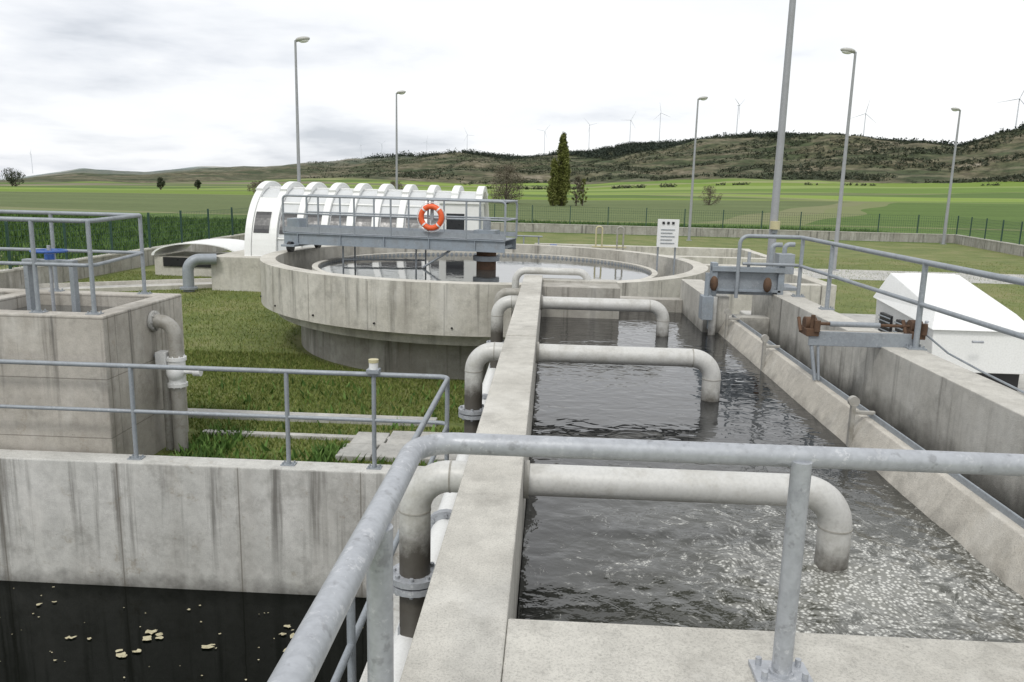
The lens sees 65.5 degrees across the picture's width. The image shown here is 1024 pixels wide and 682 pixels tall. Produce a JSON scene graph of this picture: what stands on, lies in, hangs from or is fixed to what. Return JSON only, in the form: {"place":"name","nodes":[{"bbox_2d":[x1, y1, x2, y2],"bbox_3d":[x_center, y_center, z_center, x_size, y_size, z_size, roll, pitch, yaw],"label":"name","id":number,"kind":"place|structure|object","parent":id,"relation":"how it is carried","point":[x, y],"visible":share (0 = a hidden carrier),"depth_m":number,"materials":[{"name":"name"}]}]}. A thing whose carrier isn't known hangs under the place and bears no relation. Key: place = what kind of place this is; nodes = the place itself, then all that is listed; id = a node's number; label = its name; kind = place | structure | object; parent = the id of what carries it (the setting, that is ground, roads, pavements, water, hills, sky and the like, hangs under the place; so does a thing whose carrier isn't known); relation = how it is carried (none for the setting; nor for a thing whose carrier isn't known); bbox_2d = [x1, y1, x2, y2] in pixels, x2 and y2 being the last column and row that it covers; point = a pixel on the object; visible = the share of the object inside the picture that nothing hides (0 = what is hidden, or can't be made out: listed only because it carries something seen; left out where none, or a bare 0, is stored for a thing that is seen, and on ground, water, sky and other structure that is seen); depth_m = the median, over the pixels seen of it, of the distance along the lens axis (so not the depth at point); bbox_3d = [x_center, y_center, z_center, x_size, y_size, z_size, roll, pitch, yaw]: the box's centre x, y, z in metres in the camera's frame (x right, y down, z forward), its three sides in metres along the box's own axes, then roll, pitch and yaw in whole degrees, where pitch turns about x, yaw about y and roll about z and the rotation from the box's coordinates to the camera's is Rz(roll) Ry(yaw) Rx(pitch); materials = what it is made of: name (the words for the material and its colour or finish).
{"place":"outdoors","nodes":[
{"label":"outdoors","id":0,"kind":"place"},
{"bbox_2d":[0,213,900,266],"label":"crop field","id":1,"kind":"structure","parent":0,"point":[71,239],"depth_m":44.12,"materials":[{"name":"green plant"}]},
{"bbox_2d":[0,130,1023,465],"bbox_3d":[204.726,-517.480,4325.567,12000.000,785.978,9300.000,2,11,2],"label":"ground terrain","id":2,"kind":"structure","parent":0,"point":[896,200],"depth_m":150.45,"materials":[{"name":"green plant"}]},
{"bbox_2d":[0,168,22,185],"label":"tree","id":3,"kind":"object","parent":2,"relation":"on","point":[10,169],"visible":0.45,"depth_m":343.29,"materials":[{"name":"green plant"}]},
{"bbox_2d":[3,171,25,185],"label":"tree","id":4,"kind":"object","parent":2,"relation":"on","point":[11,179],"visible":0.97,"depth_m":338.01,"materials":[{"name":"green plant"}]},
{"bbox_2d":[0,288,188,454],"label":"inlet chamber","id":5,"kind":"object","parent":2,"relation":"on","point":[119,332],"visible":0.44,"depth_m":8.17,"materials":[{"name":"concrete"}]},
{"bbox_2d":[21,245,80,311],"bbox_3d":[-4.968,-0.502,8.614,0.530,1.060,0.366,8,13,32],"label":"handwheel valve","id":6,"kind":"object","parent":5,"relation":"on","point":[49,255],"visible":0.69,"depth_m":8.57,"materials":[{"name":"metal"}]},
{"bbox_2d":[13,304,112,311],"bbox_3d":[-6.522,-0.343,8.910,4.580,0.002,1.330,2,11,2],"label":"water inlet","id":7,"kind":"object","parent":5,"relation":"on","point":[64,308],"visible":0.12,"depth_m":9.26,"materials":[{"name":"grey"}]},
{"bbox_2d":[0,210,151,314],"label":"chamber railing","id":8,"kind":"object","parent":5,"relation":"on","point":[89,251],"visible":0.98,"depth_m":8.07,"materials":[{"name":"metal"}]},
{"bbox_2d":[0,233,244,288],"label":"perimeter wall","id":9,"kind":"structure","parent":2,"relation":"on","point":[12,278],"depth_m":25.36,"materials":[{"name":"concrete"}]},
{"bbox_2d":[0,207,247,270],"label":"fence","id":10,"kind":"object","parent":9,"relation":"on","point":[6,224],"visible":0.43,"depth_m":27.04,"materials":[{"name":"green metal"}]},
{"bbox_2d":[156,177,164,189],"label":"tree","id":11,"kind":"object","parent":2,"relation":"on","point":[160,182],"visible":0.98,"depth_m":260.53,"materials":[{"name":"green plant"}]},
{"bbox_2d":[147,310,202,451],"bbox_3d":[-3.824,0.471,9.043,0.650,1.640,0.255,2,11,2],"label":"drain pipe with valve","id":12,"kind":"object","parent":2,"relation":"on","point":[174,384],"visible":0.97,"depth_m":8.98,"materials":[{"name":"grey metal"}]},
{"bbox_2d":[151,238,243,276],"bbox_3d":[-9.893,-2.764,26.675,3.250,1.170,2.400,2,11,2],"label":"arched tank cover","id":13,"kind":"object","parent":2,"relation":"on","point":[169,264],"visible":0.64,"depth_m":25.71,"materials":[{"name":"plastic"}]},
{"bbox_2d":[194,180,201,188],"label":"tree","id":14,"kind":"object","parent":2,"relation":"on","point":[197,183],"visible":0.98,"depth_m":269.95,"materials":[{"name":"green plant"}]},
{"bbox_2d":[180,254,216,291],"bbox_3d":[-8.750,-1.909,22.215,1.007,1.049,0.474,-4,12,-24],"label":"outlet elbow pipe","id":15,"kind":"object","parent":2,"relation":"on","point":[190,263],"visible":1,"depth_m":22.03,"materials":[{"name":"metal"}]},
{"bbox_2d":[0,449,443,681],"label":"settling basin","id":16,"kind":"object","parent":2,"relation":"on","point":[223,524],"depth_m":7.96,"materials":[{"name":"concrete"}]},
{"bbox_2d":[0,580,366,681],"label":"water","id":17,"kind":"structure","parent":16,"relation":"in","point":[246,625],"depth_m":7.29,"materials":[{"name":"black liquid"}]},
{"bbox_2d":[11,586,294,679],"bbox_3d":[-3.373,2.676,7.233,4.436,0.006,1.572,2,11,2],"label":"floating scum","id":18,"kind":"object","parent":17,"relation":"on","point":[124,654],"visible":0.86,"depth_m":7.19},
{"bbox_2d":[0,359,449,681],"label":"basin railing","id":19,"kind":"object","parent":16,"relation":"on","point":[348,657],"visible":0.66,"depth_m":7.77,"materials":[{"name":"metal"}]},
{"bbox_2d":[366,358,380,373],"bbox_3d":[-1.337,0.240,7.689,0.120,0.130,0.120,2,11,2],"label":"railing sensor","id":20,"kind":"object","parent":19,"relation":"on","point":[373,368],"visible":1,"depth_m":7.65,"materials":[{"name":"plastic"}]},
{"bbox_2d":[211,250,260,291],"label":"plinth","id":21,"kind":"structure","parent":2,"relation":"on","point":[236,271],"depth_m":22.46,"materials":[{"name":"concrete"}]},
{"bbox_2d":[244,181,488,255],"bbox_3d":[-4.183,-3.759,24.465,6.740,2.120,4.140,2,11,2],"label":"ribbed shell","id":22,"kind":"object","parent":21,"relation":"on","point":[267,196],"visible":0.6,"depth_m":23.18},
{"bbox_2d":[253,211,437,233],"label":"windows","id":23,"kind":"structure","parent":22,"relation":"attached to","point":[262,223],"depth_m":22.84,"materials":[{"name":"grey glass"}]},
{"bbox_2d":[437,201,484,229],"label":"end walls and door","id":24,"kind":"structure","parent":21,"relation":"on","point":[453,208],"depth_m":22.18,"materials":[{"name":"metal"}]},
{"bbox_2d":[247,179,263,192],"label":"bare tree","id":25,"kind":"object","parent":2,"relation":"on","point":[252,187],"visible":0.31,"depth_m":169.04,"materials":[{"name":"brown plant"}]},
{"bbox_2d":[188,408,436,440],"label":"concrete kerb","id":26,"kind":"structure","parent":2,"relation":"on","point":[282,435],"depth_m":10.42,"materials":[{"name":"grey concrete"}]},
{"bbox_2d":[162,375,463,465],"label":"weeds","id":27,"kind":"object","parent":2,"relation":"on","point":[320,455],"visible":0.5,"depth_m":9.38,"materials":[{"name":"green plant"}]},
{"bbox_2d":[335,431,456,463],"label":"paving slabs","id":28,"kind":"structure","parent":2,"relation":"on","point":[390,448],"depth_m":9.35,"materials":[{"name":"concrete"}]},
{"bbox_2d":[390,180,403,189],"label":"bare tree","id":29,"kind":"object","parent":2,"relation":"on","point":[393,182],"visible":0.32,"depth_m":148.14,"materials":[{"name":"brown plant"}]},
{"bbox_2d":[396,90,405,189],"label":"street lamp","id":30,"kind":"object","parent":2,"relation":"on","point":[401,92],"visible":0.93,"depth_m":49.92,"materials":[{"name":"grey metal"}]},
{"bbox_2d":[260,244,707,379],"bbox_3d":[-0.545,-0.781,16.395,8.800,1.850,8.840,2,11,2],"label":"circular clarifier tank","id":31,"kind":"object","parent":2,"relation":"on","point":[394,325],"visible":0.61,"depth_m":12.90,"materials":[{"name":"concrete"}]},
{"bbox_2d":[281,194,517,269],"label":"clarifier bridge","id":32,"kind":"structure","parent":31,"relation":"on","point":[486,243],"depth_m":16.10,"materials":[{"name":"grey metal"}]},
{"bbox_2d":[319,255,650,282],"bbox_3d":[-0.528,-1.473,16.261,6.700,0.001,6.700,2,11,2],"label":"water clarifier","id":33,"kind":"object","parent":31,"relation":"in","point":[461,268],"visible":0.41,"depth_m":16.20,"materials":[{"name":"grey"}]},
{"bbox_2d":[320,253,650,274],"bbox_3d":[-0.529,-1.409,16.273,6.620,0.230,6.620,2,11,2],"label":"clarifier weir plate","id":34,"kind":"object","parent":31,"relation":"in","point":[402,254],"visible":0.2,"depth_m":18.78,"materials":[{"name":"metal"}]},
{"bbox_2d":[656,219,678,274],"bbox_3d":[3.247,-1.657,16.792,0.440,1.800,0.120,2,11,2],"label":"information sign","id":35,"kind":"object","parent":31,"relation":"on","point":[667,232],"visible":0.81,"depth_m":16.64,"materials":[{"name":"white metal"}]},
{"bbox_2d":[487,162,526,203],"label":"bare tree","id":36,"kind":"object","parent":2,"relation":"on","point":[506,191],"visible":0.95,"depth_m":136.97,"materials":[{"name":"brown plant"}]},
{"bbox_2d":[546,157,559,205],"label":"poplar tree","id":37,"kind":"object","parent":2,"relation":"on","point":[553,189],"visible":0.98,"depth_m":129.99,"materials":[{"name":"green plant"}]},
{"bbox_2d":[555,131,571,205],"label":"poplar tree","id":38,"kind":"object","parent":2,"relation":"on","point":[564,170],"visible":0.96,"depth_m":130.22,"materials":[{"name":"green plant"}]},
{"bbox_2d":[571,176,582,205],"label":"poplar tree","id":39,"kind":"object","parent":2,"relation":"on","point":[578,191],"visible":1,"depth_m":133.12,"materials":[{"name":"green plant"}]},
{"bbox_2d":[578,178,588,205],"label":"poplar tree","id":40,"kind":"object","parent":2,"relation":"on","point":[584,180],"visible":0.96,"depth_m":134.11,"materials":[{"name":"green plant"}]},
{"bbox_2d":[592,226,625,249],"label":"vent hoops","id":41,"kind":"object","parent":2,"relation":"on","point":[616,246],"visible":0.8,"depth_m":20.77,"materials":[{"name":"metal"}]},
{"bbox_2d":[658,106,666,140],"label":"wind turbine","id":42,"kind":"object","parent":2,"relation":"on","point":[660,122],"visible":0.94,"depth_m":2283.41,"materials":[{"name":"white metal"}]},
{"bbox_2d":[302,128,1023,184],"bbox_3d":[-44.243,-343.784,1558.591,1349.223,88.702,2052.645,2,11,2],"label":"hillside scrub","id":43,"kind":"object","parent":2,"relation":"on","point":[863,176],"visible":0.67,"depth_m":816.95,"materials":[{"name":"green plant"}]},
{"bbox_2d":[535,243,836,313],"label":"sludge basin walls","id":44,"kind":"structure","parent":2,"relation":"on","point":[813,289],"depth_m":22.31,"materials":[{"name":"concrete"}]},
{"bbox_2d":[367,122,1023,158],"bbox_3d":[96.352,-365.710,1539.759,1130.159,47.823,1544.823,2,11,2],"label":"ridge treeline","id":45,"kind":"object","parent":2,"relation":"on","point":[623,148],"visible":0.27,"depth_m":1327.74,"materials":[{"name":"green plant"}]},
{"bbox_2d":[686,96,707,240],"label":"street lamp","id":46,"kind":"object","parent":2,"relation":"on","point":[692,185],"visible":1,"depth_m":49.40,"materials":[{"name":"grey metal"}]},
{"bbox_2d":[698,185,722,204],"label":"bare tree","id":47,"kind":"object","parent":2,"relation":"on","point":[710,189],"visible":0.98,"depth_m":145.65,"materials":[{"name":"green plant"}]},
{"bbox_2d":[399,275,1023,681],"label":"aeration basin","id":48,"kind":"object","parent":2,"relation":"on","point":[471,627],"visible":0.54,"depth_m":2.67,"materials":[{"name":"concrete"}]},
{"bbox_2d":[394,363,495,681],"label":"air header pipe","id":49,"kind":"object","parent":48,"relation":"attached to","point":[440,517],"visible":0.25,"depth_m":5.07,"materials":[{"name":"metal"}]},
{"bbox_2d":[486,295,669,368],"bbox_3d":[0.778,-0.080,9.521,2.172,0.920,0.250,2,11,2],"label":"air drop pipe","id":50,"kind":"object","parent":49,"relation":"on","point":[658,310],"visible":0.77,"depth_m":9.39,"materials":[{"name":"metal"}]},
{"bbox_2d":[458,342,720,432],"bbox_3d":[0.635,0.474,6.657,2.172,0.920,0.250,2,11,2],"label":"air drop pipe","id":51,"kind":"object","parent":49,"relation":"on","point":[470,410],"visible":0.92,"depth_m":6.53,"materials":[{"name":"metal"}]},
{"bbox_2d":[393,460,852,637],"bbox_3d":[0.493,1.027,3.794,2.172,0.920,0.250,2,11,2],"label":"air drop pipe","id":52,"kind":"object","parent":49,"relation":"on","point":[414,567],"visible":0.79,"depth_m":3.67,"materials":[{"name":"metal"}]},
{"bbox_2d":[494,267,590,316],"bbox_3d":[0.427,-0.340,10.972,1.320,1.300,0.610,2,11,2],"label":"overflow pipe","id":53,"kind":"object","parent":48,"relation":"attached to","point":[520,272],"visible":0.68,"depth_m":11.06,"materials":[{"name":"grey metal"}]},
{"bbox_2d":[267,432,1023,681],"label":"foreground handrail","id":54,"kind":"object","parent":48,"relation":"on","point":[367,551],"visible":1,"depth_m":1.90,"materials":[{"name":"metal"}]},
{"bbox_2d":[698,252,785,328],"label":"sluice gate","id":55,"kind":"structure","parent":48,"relation":"on","point":[754,280],"depth_m":9.54,"materials":[{"name":"metal"}]},
{"bbox_2d":[517,311,1023,642],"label":"water","id":56,"kind":"structure","parent":48,"relation":"in","point":[912,570],"depth_m":3.98,"materials":[{"name":"grey liquid"}]},
{"bbox_2d":[768,221,796,290],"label":"vent pipes","id":57,"kind":"object","parent":48,"relation":"on","point":[784,256],"visible":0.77,"depth_m":9.96,"materials":[{"name":"metal"}]},
{"bbox_2d":[707,296,1023,598],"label":"overflow launder","id":58,"kind":"object","parent":48,"relation":"attached to","point":[982,527],"visible":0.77,"depth_m":4.70,"materials":[{"name":"concrete"}]},
{"bbox_2d":[734,234,1023,349],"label":"basin railing","id":59,"kind":"object","parent":48,"relation":"on","point":[920,303],"visible":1,"depth_m":6.67,"materials":[{"name":"metal"}]},
{"bbox_2d":[797,315,1023,393],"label":"gate actuator","id":60,"kind":"object","parent":48,"relation":"on","point":[809,327],"visible":0.88,"depth_m":6.43,"materials":[{"name":"metal"}]},
{"bbox_2d":[491,222,956,242],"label":"perimeter wall","id":61,"kind":"structure","parent":2,"relation":"on","point":[740,233],"depth_m":54.83,"materials":[{"name":"concrete"}]},
{"bbox_2d":[490,204,958,233],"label":"fence","id":62,"kind":"object","parent":61,"relation":"on","point":[611,215],"visible":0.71,"depth_m":54.71,"materials":[{"name":"green metal"}]},
{"bbox_2d":[736,100,741,132],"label":"wind turbine","id":63,"kind":"object","parent":2,"relation":"on","point":[737,115],"visible":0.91,"depth_m":1954.56,"materials":[{"name":"white metal"}]},
{"bbox_2d":[486,182,999,189],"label":"hedgerow","id":64,"kind":"object","parent":2,"relation":"on","point":[667,185],"visible":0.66,"depth_m":463.64,"materials":[{"name":"green plant"}]},
{"bbox_2d":[766,0,795,266],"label":"street lamp","id":65,"kind":"object","parent":2,"relation":"on","point":[781,127],"visible":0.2,"depth_m":11.69,"materials":[{"name":"grey metal"}]},
{"bbox_2d":[850,101,875,135],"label":"wind turbine","id":66,"kind":"object","parent":2,"relation":"on","point":[865,119],"visible":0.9,"depth_m":1865.78,"materials":[{"name":"white metal"}]},
{"bbox_2d":[942,107,960,243],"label":"street lamp","id":67,"kind":"object","parent":2,"relation":"on","point":[949,192],"visible":1,"depth_m":52.08,"materials":[{"name":"grey metal"}]},
{"bbox_2d":[954,234,1023,256],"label":"perimeter wall","id":68,"kind":"structure","parent":2,"relation":"on","point":[1001,247],"depth_m":47.78,"materials":[{"name":"concrete"}]},
{"bbox_2d":[956,217,1023,244],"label":"fence","id":69,"kind":"object","parent":68,"relation":"on","point":[1002,229],"visible":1,"depth_m":47.88,"materials":[{"name":"green metal"}]},
{"bbox_2d":[997,91,1023,125],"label":"wind turbine","id":70,"kind":"object","parent":2,"relation":"on","point":[1017,109],"visible":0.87,"depth_m":1564.00,"materials":[{"name":"white metal"}]},
{"bbox_2d":[0,0,1023,178],"label":"sky","id":71,"kind":"structure","parent":0,"point":[117,85],"materials":[{"name":"white"}]},
{"bbox_2d":[39,268,1023,291],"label":"access path","id":72,"kind":"structure","parent":0,"point":[136,285],"depth_m":23.86,"materials":[{"name":"concrete"}]},
{"bbox_2d":[294,36,309,182],"bbox_3d":[-8.526,-7.831,32.561,0.758,8.776,0.340,2,11,2],"label":"street lamp","id":73,"kind":"object","parent":72,"relation":"on","point":[303,39],"visible":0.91,"depth_m":32.19,"materials":[{"name":"grey metal"}]},
{"bbox_2d":[833,47,856,270],"bbox_3d":[13.179,-7.213,32.111,0.758,8.776,0.340,2,11,2],"label":"street lamp","id":74,"kind":"object","parent":72,"relation":"on","point":[846,50],"visible":0.98,"depth_m":32.05,"materials":[{"name":"grey metal"}]},
{"bbox_2d":[517,235,556,244],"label":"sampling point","id":75,"kind":"structure","parent":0,"point":[523,236],"depth_m":21.28,"materials":[{"name":"metal"}]},
{"bbox_2d":[79,257,1023,465],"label":"grass","id":76,"kind":"structure","parent":0,"point":[274,357],"depth_m":12.20,"materials":[{"name":"green plant"}]},
{"bbox_2d":[739,310,1023,393],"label":"service path","id":77,"kind":"structure","parent":0,"point":[870,318],"depth_m":11.95,"materials":[{"name":"concrete"}]},
{"bbox_2d":[873,273,1023,390],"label":"blower enclosure","id":78,"kind":"object","parent":77,"relation":"on","point":[998,355],"visible":0.5,"depth_m":7.54,"materials":[{"name":"metal"}]}
]}

